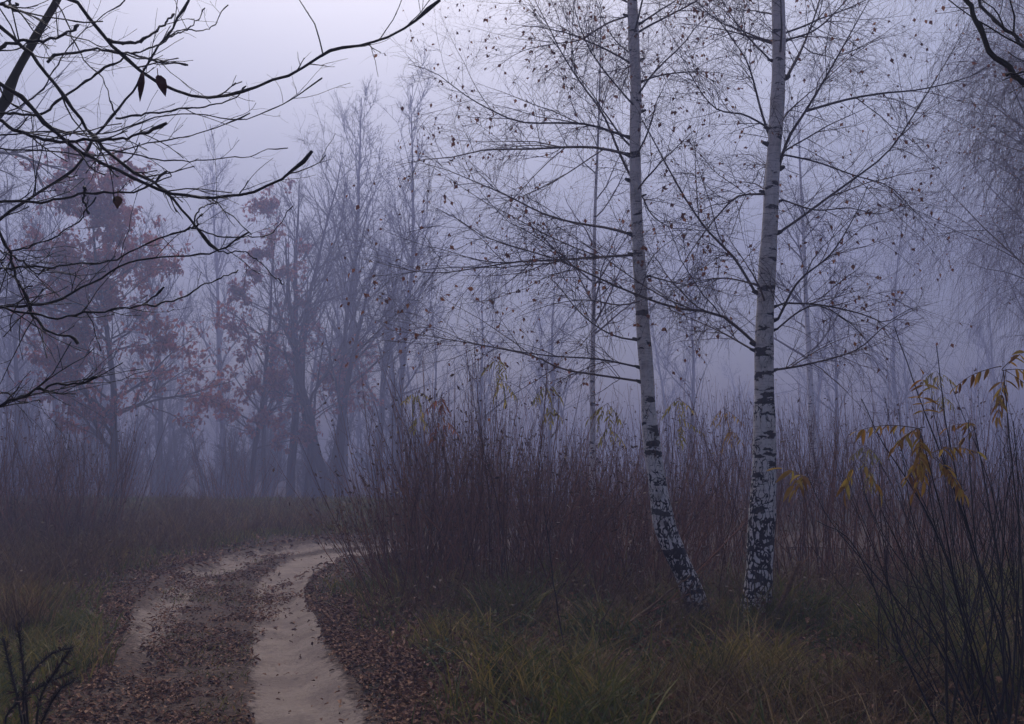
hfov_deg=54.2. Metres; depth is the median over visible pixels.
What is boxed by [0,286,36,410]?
bare tree
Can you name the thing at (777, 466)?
tall shrub
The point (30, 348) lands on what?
bare tree
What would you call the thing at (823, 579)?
dry weed
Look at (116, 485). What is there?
bare shrub
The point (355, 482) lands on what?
bare shrub
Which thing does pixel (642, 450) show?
tall shrub
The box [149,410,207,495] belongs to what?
bare tree
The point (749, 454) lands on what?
tall shrub
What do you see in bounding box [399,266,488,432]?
bare tree
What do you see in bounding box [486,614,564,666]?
grass tuft
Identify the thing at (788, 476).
tall shrub
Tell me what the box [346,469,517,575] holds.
thicket shrub
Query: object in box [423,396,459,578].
sapling
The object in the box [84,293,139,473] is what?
bare tree
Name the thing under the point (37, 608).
grass tuft
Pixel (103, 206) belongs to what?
oak tree
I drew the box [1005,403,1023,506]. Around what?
tall shrub
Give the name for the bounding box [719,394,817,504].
tall shrub
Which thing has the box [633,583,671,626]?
leafy weed
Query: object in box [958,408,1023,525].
tall shrub
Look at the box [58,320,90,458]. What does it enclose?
bare tree
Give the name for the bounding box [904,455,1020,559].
tall shrub
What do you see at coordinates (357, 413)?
bare tree
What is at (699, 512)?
thicket shrub
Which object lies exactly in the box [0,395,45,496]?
bare tree
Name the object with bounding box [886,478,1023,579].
tall shrub
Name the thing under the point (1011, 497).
tall shrub
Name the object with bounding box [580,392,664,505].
tall shrub
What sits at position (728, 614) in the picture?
grass tuft
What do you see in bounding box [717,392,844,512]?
tall shrub
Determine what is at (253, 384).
oak tree
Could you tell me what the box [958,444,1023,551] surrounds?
tall shrub
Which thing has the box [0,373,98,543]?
bare shrub
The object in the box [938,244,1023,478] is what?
bare tree
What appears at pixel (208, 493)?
dry weed
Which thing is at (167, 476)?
bare tree
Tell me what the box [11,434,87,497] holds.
bare shrub
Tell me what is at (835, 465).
tall shrub
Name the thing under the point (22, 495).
bare shrub
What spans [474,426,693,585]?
thicket shrub
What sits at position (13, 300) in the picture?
bare tree
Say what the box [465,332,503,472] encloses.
bare tree
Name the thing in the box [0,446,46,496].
bare shrub
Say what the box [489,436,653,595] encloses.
thicket shrub
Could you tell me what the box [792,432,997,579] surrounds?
tall shrub
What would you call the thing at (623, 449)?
tall shrub
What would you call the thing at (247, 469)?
bare tree
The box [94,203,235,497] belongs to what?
bare tree
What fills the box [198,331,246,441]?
bare tree
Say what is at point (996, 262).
weeping birch
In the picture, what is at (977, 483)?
tall shrub
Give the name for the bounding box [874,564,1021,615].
dry weed
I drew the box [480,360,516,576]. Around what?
sapling
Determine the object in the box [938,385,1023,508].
tall shrub
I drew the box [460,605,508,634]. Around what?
leafy weed
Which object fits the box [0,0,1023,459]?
sky
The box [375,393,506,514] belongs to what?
tall shrub
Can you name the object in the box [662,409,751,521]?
tall shrub
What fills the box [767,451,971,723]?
sapling
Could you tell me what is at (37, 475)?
bare shrub
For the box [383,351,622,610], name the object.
thicket shrub
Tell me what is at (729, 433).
sapling
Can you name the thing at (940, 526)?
tall shrub
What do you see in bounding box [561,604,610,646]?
leafy weed
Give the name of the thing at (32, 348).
bare tree
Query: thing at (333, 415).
bare tree
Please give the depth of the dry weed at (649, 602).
8.36 m
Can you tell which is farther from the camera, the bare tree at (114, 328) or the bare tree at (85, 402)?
the bare tree at (114, 328)
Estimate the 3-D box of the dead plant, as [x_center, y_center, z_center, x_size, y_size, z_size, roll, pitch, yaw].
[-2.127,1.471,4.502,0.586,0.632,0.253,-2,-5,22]
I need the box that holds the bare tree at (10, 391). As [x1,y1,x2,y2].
[0,341,25,445]
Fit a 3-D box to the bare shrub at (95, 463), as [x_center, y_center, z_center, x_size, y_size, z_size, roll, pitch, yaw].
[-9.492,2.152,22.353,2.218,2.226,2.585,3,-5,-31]
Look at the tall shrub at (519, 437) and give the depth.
20.14 m
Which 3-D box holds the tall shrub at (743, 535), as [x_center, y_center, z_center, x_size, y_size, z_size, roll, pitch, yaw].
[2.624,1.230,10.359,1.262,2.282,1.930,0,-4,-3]
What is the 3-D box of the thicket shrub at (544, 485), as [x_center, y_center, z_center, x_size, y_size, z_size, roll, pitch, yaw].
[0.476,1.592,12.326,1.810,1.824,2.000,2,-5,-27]
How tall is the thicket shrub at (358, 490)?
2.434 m
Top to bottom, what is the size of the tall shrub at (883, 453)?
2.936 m
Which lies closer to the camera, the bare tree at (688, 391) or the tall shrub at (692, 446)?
the tall shrub at (692, 446)
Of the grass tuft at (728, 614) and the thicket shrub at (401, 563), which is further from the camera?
the thicket shrub at (401, 563)
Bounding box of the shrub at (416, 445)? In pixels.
[388,407,439,497]
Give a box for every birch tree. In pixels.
[309,0,805,622]
[380,0,1023,621]
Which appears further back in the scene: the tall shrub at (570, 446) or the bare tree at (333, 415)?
the bare tree at (333, 415)
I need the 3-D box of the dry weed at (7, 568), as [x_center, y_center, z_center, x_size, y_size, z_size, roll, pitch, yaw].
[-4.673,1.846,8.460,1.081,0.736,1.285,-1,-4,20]
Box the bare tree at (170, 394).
[133,276,201,451]
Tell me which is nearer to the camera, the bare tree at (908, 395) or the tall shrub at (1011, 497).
the tall shrub at (1011, 497)
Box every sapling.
[400,391,437,576]
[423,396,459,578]
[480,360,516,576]
[528,383,563,567]
[585,404,626,594]
[662,397,705,544]
[710,407,744,565]
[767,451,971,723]
[817,471,1006,723]
[849,445,881,572]
[850,327,1023,723]
[861,346,1023,723]
[922,371,955,569]
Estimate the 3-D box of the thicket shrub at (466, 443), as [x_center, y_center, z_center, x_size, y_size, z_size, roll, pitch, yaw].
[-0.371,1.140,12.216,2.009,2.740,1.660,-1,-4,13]
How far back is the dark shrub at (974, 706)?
5.25 m
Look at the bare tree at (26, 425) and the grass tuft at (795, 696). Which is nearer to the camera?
the grass tuft at (795, 696)
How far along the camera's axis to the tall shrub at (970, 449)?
22.46 m
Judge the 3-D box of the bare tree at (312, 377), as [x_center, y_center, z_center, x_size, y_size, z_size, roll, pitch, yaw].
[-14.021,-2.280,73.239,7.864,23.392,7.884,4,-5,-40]
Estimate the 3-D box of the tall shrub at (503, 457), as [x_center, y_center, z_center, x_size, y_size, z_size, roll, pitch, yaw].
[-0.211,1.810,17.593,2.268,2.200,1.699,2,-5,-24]
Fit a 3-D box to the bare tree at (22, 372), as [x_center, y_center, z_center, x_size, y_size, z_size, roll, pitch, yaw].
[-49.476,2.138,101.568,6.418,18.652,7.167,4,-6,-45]
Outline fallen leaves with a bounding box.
[0,512,1023,723]
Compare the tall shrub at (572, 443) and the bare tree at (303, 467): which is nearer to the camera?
the tall shrub at (572, 443)
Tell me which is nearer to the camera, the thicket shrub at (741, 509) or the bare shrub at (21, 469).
the thicket shrub at (741, 509)
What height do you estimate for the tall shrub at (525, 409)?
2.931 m
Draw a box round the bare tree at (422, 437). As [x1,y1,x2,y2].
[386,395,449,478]
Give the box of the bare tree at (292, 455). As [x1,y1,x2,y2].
[241,159,362,499]
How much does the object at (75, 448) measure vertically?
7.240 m
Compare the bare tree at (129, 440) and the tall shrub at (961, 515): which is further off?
the bare tree at (129, 440)
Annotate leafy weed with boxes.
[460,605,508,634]
[475,636,517,691]
[507,606,540,638]
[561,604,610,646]
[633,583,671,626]
[725,614,759,643]
[803,625,847,658]
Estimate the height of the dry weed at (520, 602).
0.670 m
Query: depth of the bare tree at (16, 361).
53.82 m
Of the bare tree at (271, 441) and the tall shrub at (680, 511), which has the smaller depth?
the tall shrub at (680, 511)
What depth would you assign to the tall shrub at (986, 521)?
11.84 m
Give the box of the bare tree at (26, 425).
[0,404,42,479]
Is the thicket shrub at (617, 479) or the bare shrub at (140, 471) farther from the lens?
the bare shrub at (140, 471)
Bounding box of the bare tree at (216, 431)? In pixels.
[202,331,245,472]
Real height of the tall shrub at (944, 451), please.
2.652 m
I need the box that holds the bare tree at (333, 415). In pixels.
[307,240,396,439]
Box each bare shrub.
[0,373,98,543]
[0,387,74,523]
[0,391,91,533]
[0,416,110,495]
[0,422,138,549]
[0,424,62,524]
[0,437,61,534]
[0,441,78,502]
[0,446,35,496]
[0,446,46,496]
[1,406,118,528]
[3,376,150,540]
[7,455,91,496]
[8,458,111,499]
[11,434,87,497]
[14,368,167,529]
[17,397,140,532]
[39,409,142,503]
[62,432,159,496]
[76,458,156,496]
[81,462,169,497]
[103,451,201,496]
[104,446,190,495]
[110,466,196,498]
[171,430,254,498]
[185,411,261,497]
[189,414,280,501]
[195,446,289,500]
[230,444,308,498]
[321,462,390,497]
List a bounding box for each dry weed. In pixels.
[0,560,29,589]
[71,470,139,530]
[151,473,223,523]
[350,539,468,625]
[402,561,532,640]
[408,542,577,631]
[613,537,749,620]
[690,562,829,615]
[728,549,860,622]
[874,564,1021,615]
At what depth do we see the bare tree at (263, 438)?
49.94 m
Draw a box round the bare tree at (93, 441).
[80,415,157,497]
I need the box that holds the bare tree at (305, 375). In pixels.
[262,295,327,434]
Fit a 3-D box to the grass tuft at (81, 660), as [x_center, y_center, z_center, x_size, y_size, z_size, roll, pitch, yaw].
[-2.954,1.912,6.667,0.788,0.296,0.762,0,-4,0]
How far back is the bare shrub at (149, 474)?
32.56 m
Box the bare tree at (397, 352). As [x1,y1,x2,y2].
[361,258,437,414]
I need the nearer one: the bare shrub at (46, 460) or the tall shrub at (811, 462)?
the tall shrub at (811, 462)
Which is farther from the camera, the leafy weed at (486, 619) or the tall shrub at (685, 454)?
the tall shrub at (685, 454)
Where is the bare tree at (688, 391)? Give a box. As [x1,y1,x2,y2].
[678,350,716,444]
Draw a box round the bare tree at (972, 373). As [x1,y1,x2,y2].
[946,317,1014,472]
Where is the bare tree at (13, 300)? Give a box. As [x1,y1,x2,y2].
[0,2,207,386]
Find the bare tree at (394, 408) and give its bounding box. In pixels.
[340,238,430,495]
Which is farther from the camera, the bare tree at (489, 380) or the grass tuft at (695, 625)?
the bare tree at (489, 380)
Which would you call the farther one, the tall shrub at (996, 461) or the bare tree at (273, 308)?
the bare tree at (273, 308)
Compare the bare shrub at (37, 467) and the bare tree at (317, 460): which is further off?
the bare tree at (317, 460)
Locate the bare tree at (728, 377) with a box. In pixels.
[717,336,779,466]
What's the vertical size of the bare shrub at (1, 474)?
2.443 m
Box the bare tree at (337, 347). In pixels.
[307,236,379,436]
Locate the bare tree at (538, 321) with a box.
[512,295,570,464]
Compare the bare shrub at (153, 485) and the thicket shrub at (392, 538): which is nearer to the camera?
the thicket shrub at (392, 538)
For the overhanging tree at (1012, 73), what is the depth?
2.59 m
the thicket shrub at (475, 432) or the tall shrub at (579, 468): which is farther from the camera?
the tall shrub at (579, 468)
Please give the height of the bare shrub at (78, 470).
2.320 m
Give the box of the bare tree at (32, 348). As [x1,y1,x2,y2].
[0,253,60,481]
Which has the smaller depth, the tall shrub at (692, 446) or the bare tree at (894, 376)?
the tall shrub at (692, 446)
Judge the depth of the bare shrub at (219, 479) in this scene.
30.93 m
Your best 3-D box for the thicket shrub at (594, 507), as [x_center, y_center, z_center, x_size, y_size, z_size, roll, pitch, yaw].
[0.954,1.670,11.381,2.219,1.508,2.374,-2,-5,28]
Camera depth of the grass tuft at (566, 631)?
7.58 m
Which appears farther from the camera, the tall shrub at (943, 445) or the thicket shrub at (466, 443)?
the tall shrub at (943, 445)
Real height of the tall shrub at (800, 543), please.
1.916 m
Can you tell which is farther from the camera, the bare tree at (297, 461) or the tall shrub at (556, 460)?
the bare tree at (297, 461)
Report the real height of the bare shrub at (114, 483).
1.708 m
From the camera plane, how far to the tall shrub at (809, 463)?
20.54 m
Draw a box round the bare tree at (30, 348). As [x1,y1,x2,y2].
[0,178,93,492]
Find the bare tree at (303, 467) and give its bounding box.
[286,406,350,497]
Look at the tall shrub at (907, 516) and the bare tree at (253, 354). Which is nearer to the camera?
the tall shrub at (907, 516)
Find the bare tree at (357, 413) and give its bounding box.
[332,335,379,474]
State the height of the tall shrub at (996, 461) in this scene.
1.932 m
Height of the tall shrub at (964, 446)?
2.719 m
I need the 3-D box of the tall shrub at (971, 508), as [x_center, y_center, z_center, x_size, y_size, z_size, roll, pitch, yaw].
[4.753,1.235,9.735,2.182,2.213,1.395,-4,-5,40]
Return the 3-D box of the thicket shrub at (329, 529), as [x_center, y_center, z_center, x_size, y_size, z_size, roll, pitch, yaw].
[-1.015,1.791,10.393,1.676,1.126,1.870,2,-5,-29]
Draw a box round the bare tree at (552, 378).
[518,250,590,496]
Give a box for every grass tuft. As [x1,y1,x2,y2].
[0,569,74,636]
[24,625,138,674]
[411,599,484,636]
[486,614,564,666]
[538,603,601,645]
[577,653,688,707]
[655,614,770,693]
[663,602,713,640]
[703,597,763,633]
[716,651,846,716]
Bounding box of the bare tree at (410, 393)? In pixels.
[391,338,432,454]
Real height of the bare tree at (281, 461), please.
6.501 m
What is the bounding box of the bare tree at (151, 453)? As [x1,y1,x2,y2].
[139,413,187,494]
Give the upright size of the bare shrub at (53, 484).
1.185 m
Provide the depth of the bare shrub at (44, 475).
31.24 m
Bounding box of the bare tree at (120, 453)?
[92,415,147,495]
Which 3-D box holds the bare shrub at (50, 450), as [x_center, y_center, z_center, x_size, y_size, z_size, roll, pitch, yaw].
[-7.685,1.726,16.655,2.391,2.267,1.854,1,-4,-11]
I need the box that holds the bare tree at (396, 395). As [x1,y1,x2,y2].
[372,326,425,472]
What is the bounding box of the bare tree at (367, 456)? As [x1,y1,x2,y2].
[348,406,391,492]
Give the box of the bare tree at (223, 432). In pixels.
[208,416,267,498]
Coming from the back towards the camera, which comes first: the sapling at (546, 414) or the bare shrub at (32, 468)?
the bare shrub at (32, 468)
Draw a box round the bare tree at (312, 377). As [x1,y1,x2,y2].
[276,178,379,398]
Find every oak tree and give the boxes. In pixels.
[0,141,239,497]
[176,176,327,498]
[261,302,385,499]
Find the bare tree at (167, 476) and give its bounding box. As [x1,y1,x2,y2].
[135,426,191,495]
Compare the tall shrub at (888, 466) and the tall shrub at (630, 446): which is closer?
the tall shrub at (888, 466)
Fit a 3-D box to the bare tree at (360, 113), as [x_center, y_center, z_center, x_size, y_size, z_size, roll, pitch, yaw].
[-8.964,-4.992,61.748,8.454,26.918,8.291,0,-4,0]
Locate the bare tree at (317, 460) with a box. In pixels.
[191,99,477,499]
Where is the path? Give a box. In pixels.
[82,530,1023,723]
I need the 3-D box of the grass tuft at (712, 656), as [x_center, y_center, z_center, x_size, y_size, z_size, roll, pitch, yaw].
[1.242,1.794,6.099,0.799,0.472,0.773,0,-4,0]
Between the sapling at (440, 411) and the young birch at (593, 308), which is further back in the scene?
the young birch at (593, 308)
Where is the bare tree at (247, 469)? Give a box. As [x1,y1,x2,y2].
[211,400,278,498]
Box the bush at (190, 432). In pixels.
[176,412,248,498]
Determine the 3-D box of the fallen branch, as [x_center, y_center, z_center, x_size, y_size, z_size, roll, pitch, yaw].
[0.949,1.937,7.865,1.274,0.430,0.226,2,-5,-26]
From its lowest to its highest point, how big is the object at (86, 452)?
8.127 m
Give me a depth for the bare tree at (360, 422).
84.11 m
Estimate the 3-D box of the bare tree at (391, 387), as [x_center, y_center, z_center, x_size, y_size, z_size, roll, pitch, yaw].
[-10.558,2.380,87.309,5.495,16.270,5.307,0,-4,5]
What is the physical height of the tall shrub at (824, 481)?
2.231 m
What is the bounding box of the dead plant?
[0,621,78,723]
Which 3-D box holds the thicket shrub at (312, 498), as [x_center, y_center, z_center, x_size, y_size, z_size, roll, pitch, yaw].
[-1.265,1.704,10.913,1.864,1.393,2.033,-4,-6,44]
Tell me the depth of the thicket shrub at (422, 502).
9.09 m
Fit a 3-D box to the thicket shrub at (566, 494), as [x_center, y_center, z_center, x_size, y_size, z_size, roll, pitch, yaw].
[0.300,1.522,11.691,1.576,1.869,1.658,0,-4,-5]
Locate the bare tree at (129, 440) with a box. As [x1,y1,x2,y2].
[96,409,151,496]
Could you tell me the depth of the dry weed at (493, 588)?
8.14 m
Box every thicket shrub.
[270,395,502,609]
[298,383,509,598]
[304,455,478,579]
[305,457,492,595]
[317,382,473,572]
[319,350,511,577]
[319,468,505,601]
[321,485,484,582]
[335,455,494,574]
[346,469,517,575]
[355,379,526,586]
[368,348,533,577]
[380,377,535,567]
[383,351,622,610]
[386,345,564,564]
[389,326,606,605]
[404,424,546,570]
[416,381,668,601]
[425,440,672,584]
[442,383,575,563]
[443,427,590,579]
[461,442,666,602]
[462,414,635,574]
[464,421,621,559]
[467,453,642,574]
[471,444,720,571]
[474,412,607,569]
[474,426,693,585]
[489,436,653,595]
[505,430,676,582]
[516,418,666,564]
[522,419,751,573]
[536,463,740,597]
[542,439,793,591]
[560,415,743,576]
[564,401,786,603]
[570,466,748,564]
[584,445,723,570]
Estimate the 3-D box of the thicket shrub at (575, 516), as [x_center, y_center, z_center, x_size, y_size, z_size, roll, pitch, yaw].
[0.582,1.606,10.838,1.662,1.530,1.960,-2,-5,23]
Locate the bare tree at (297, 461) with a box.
[286,443,317,495]
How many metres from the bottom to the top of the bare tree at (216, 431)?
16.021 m
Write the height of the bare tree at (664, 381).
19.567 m
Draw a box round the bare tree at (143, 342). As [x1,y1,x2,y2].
[123,270,193,402]
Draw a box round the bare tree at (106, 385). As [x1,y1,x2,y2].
[78,314,132,464]
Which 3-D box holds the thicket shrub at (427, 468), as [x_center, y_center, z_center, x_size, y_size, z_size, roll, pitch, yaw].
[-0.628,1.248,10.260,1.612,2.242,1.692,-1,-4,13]
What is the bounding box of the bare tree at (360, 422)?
[348,338,389,482]
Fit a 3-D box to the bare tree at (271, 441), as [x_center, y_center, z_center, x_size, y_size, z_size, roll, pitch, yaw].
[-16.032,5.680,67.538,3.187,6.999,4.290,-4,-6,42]
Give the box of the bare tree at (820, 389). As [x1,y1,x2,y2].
[774,253,856,476]
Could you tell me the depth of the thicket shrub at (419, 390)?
10.65 m
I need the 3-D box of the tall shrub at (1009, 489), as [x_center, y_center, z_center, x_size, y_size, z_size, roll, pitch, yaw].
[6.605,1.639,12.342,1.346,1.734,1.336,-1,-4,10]
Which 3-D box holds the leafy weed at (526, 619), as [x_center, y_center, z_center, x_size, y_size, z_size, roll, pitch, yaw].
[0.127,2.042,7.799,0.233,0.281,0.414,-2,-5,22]
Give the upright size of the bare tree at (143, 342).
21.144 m
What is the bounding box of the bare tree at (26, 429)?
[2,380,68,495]
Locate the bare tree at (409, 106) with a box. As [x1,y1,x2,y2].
[347,35,470,498]
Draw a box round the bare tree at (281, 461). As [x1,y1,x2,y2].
[248,400,298,496]
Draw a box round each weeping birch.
[784,0,1023,425]
[860,0,1023,422]
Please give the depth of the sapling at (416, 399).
10.48 m
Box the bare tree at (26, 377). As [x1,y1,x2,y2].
[0,272,44,439]
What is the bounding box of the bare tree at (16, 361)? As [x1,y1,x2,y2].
[0,146,69,494]
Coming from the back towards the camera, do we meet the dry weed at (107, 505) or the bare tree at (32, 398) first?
the bare tree at (32, 398)
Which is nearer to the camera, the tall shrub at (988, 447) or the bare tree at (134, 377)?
the tall shrub at (988, 447)
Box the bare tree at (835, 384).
[774,217,874,491]
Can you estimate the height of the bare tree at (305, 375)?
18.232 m
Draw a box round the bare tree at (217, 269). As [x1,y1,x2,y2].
[159,123,267,484]
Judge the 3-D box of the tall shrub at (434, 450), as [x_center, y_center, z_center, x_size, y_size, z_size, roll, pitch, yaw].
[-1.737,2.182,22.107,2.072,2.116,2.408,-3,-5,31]
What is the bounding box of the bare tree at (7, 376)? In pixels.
[0,244,53,495]
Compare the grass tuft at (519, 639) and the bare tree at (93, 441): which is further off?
the bare tree at (93, 441)
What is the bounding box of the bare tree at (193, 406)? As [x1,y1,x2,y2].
[146,261,216,468]
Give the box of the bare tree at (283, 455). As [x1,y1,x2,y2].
[254,290,313,480]
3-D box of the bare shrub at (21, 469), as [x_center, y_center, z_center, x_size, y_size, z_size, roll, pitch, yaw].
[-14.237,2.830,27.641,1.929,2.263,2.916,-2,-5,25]
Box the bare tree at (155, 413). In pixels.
[121,277,196,455]
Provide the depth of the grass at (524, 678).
6.99 m
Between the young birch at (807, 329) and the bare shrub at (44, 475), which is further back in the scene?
the young birch at (807, 329)
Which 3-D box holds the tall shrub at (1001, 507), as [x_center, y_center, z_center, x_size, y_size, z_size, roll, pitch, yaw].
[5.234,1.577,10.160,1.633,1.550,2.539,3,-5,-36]
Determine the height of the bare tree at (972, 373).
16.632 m
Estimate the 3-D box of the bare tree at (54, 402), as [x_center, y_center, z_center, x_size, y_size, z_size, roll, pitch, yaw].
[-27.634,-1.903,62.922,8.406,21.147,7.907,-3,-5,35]
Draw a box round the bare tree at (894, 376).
[810,181,967,488]
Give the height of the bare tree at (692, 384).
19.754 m
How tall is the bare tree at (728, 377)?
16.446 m
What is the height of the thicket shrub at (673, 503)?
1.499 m
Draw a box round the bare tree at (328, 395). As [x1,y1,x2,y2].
[313,320,370,430]
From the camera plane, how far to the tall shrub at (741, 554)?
9.53 m
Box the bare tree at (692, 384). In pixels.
[635,210,737,491]
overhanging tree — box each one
[0,0,440,461]
[936,0,1023,103]
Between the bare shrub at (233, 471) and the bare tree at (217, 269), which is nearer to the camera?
the bare shrub at (233, 471)
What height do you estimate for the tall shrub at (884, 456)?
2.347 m
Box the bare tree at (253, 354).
[239,330,262,444]
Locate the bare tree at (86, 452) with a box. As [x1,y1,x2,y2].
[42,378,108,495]
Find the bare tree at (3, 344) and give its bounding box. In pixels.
[0,283,14,440]
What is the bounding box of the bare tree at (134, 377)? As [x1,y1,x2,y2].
[101,289,164,471]
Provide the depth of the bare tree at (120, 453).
53.88 m
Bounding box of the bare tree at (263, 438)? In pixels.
[237,204,340,498]
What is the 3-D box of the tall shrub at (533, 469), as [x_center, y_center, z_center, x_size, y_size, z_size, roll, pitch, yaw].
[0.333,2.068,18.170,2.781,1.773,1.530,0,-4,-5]
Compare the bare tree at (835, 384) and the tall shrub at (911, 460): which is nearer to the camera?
the tall shrub at (911, 460)
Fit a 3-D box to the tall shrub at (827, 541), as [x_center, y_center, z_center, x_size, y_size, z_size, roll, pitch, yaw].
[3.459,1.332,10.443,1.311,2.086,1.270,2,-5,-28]
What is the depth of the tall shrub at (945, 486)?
11.27 m
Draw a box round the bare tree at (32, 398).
[4,316,52,491]
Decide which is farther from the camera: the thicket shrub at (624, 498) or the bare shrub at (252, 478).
the bare shrub at (252, 478)
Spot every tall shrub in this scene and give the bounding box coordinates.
[357,425,494,513]
[370,396,449,510]
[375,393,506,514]
[387,390,480,527]
[390,386,517,507]
[391,417,473,502]
[424,399,548,508]
[439,403,573,526]
[440,403,508,503]
[456,429,598,521]
[457,371,553,519]
[460,374,605,511]
[482,421,547,505]
[506,414,599,521]
[509,435,580,506]
[517,382,631,520]
[543,415,667,516]
[544,407,602,497]
[546,432,633,514]
[561,417,665,509]
[569,392,683,505]
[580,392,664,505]
[583,372,708,558]
[588,449,823,577]
[600,375,734,513]
[611,447,797,578]
[615,407,697,500]
[617,419,748,559]
[630,460,809,562]
[632,381,722,520]
[643,432,805,575]
[644,404,752,503]
[658,388,749,502]
[660,412,715,503]
[661,380,785,557]
[662,380,753,514]
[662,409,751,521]
[664,379,753,522]
[673,389,746,508]
[683,459,795,567]
[687,425,827,599]
[688,376,894,597]
[700,383,828,587]
[712,407,889,577]
[713,376,852,524]
[714,426,799,509]
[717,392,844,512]
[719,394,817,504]
[724,379,844,556]
[724,422,821,502]
[728,386,803,514]
[729,406,916,568]
[775,391,898,572]
[776,391,950,595]
[776,398,915,584]
[776,401,874,510]
[776,406,851,506]
[776,410,867,519]
[791,443,1007,566]
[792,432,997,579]
[796,379,920,514]
[799,437,998,595]
[802,401,877,503]
[807,411,871,508]
[814,370,908,524]
[821,427,906,505]
[824,401,917,515]
[827,395,1017,565]
[832,412,957,502]
[836,415,945,568]
[842,366,962,521]
[861,381,1011,565]
[875,466,1019,577]
[884,427,957,498]
[885,380,977,521]
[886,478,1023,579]
[897,392,993,506]
[898,367,1023,525]
[898,416,1023,518]
[899,462,1022,563]
[903,391,997,505]
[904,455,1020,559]
[924,411,1022,568]
[929,395,1019,503]
[930,398,1009,504]
[930,477,1023,572]
[931,396,1023,581]
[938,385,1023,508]
[939,443,1023,574]
[943,425,1022,498]
[954,416,1023,514]
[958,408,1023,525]
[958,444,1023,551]
[987,426,1023,552]
[994,427,1023,568]
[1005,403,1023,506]
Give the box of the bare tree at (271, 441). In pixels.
[248,397,290,493]
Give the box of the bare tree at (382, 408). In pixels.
[307,190,466,498]
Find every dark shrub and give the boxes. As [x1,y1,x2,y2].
[791,406,1023,723]
[845,464,989,690]
[863,388,1023,649]
[866,314,1023,722]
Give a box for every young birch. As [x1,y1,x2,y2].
[488,0,707,524]
[686,56,869,496]
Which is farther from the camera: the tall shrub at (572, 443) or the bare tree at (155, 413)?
the bare tree at (155, 413)
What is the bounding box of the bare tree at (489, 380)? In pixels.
[444,250,530,488]
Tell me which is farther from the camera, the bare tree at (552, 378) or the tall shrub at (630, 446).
the bare tree at (552, 378)
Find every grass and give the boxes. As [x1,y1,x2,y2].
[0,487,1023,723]
[0,495,1023,723]
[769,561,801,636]
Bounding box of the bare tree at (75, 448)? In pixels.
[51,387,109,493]
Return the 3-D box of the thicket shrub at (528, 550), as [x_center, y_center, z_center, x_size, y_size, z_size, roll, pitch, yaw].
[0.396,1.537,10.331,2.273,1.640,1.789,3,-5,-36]
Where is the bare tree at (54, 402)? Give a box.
[0,167,123,496]
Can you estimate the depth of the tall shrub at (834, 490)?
11.70 m
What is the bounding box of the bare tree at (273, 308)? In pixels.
[235,288,317,492]
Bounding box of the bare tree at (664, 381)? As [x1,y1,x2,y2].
[630,285,710,477]
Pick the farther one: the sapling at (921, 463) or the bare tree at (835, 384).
the bare tree at (835, 384)
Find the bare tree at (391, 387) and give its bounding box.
[359,318,423,439]
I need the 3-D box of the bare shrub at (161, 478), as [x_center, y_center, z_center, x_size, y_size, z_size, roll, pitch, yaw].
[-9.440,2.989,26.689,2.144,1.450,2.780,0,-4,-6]
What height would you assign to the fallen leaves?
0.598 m
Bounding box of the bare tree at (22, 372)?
[0,298,51,431]
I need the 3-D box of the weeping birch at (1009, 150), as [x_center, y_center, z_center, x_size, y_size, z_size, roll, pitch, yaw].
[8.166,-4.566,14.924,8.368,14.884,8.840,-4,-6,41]
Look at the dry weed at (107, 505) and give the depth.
15.99 m
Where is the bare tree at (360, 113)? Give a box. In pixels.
[294,76,425,498]
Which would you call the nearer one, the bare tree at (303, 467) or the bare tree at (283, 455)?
the bare tree at (303, 467)
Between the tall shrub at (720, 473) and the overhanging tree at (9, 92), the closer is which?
the overhanging tree at (9, 92)
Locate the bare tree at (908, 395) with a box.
[856,270,953,466]
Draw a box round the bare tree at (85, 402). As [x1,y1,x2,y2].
[70,345,106,484]
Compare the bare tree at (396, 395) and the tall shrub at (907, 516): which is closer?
the tall shrub at (907, 516)

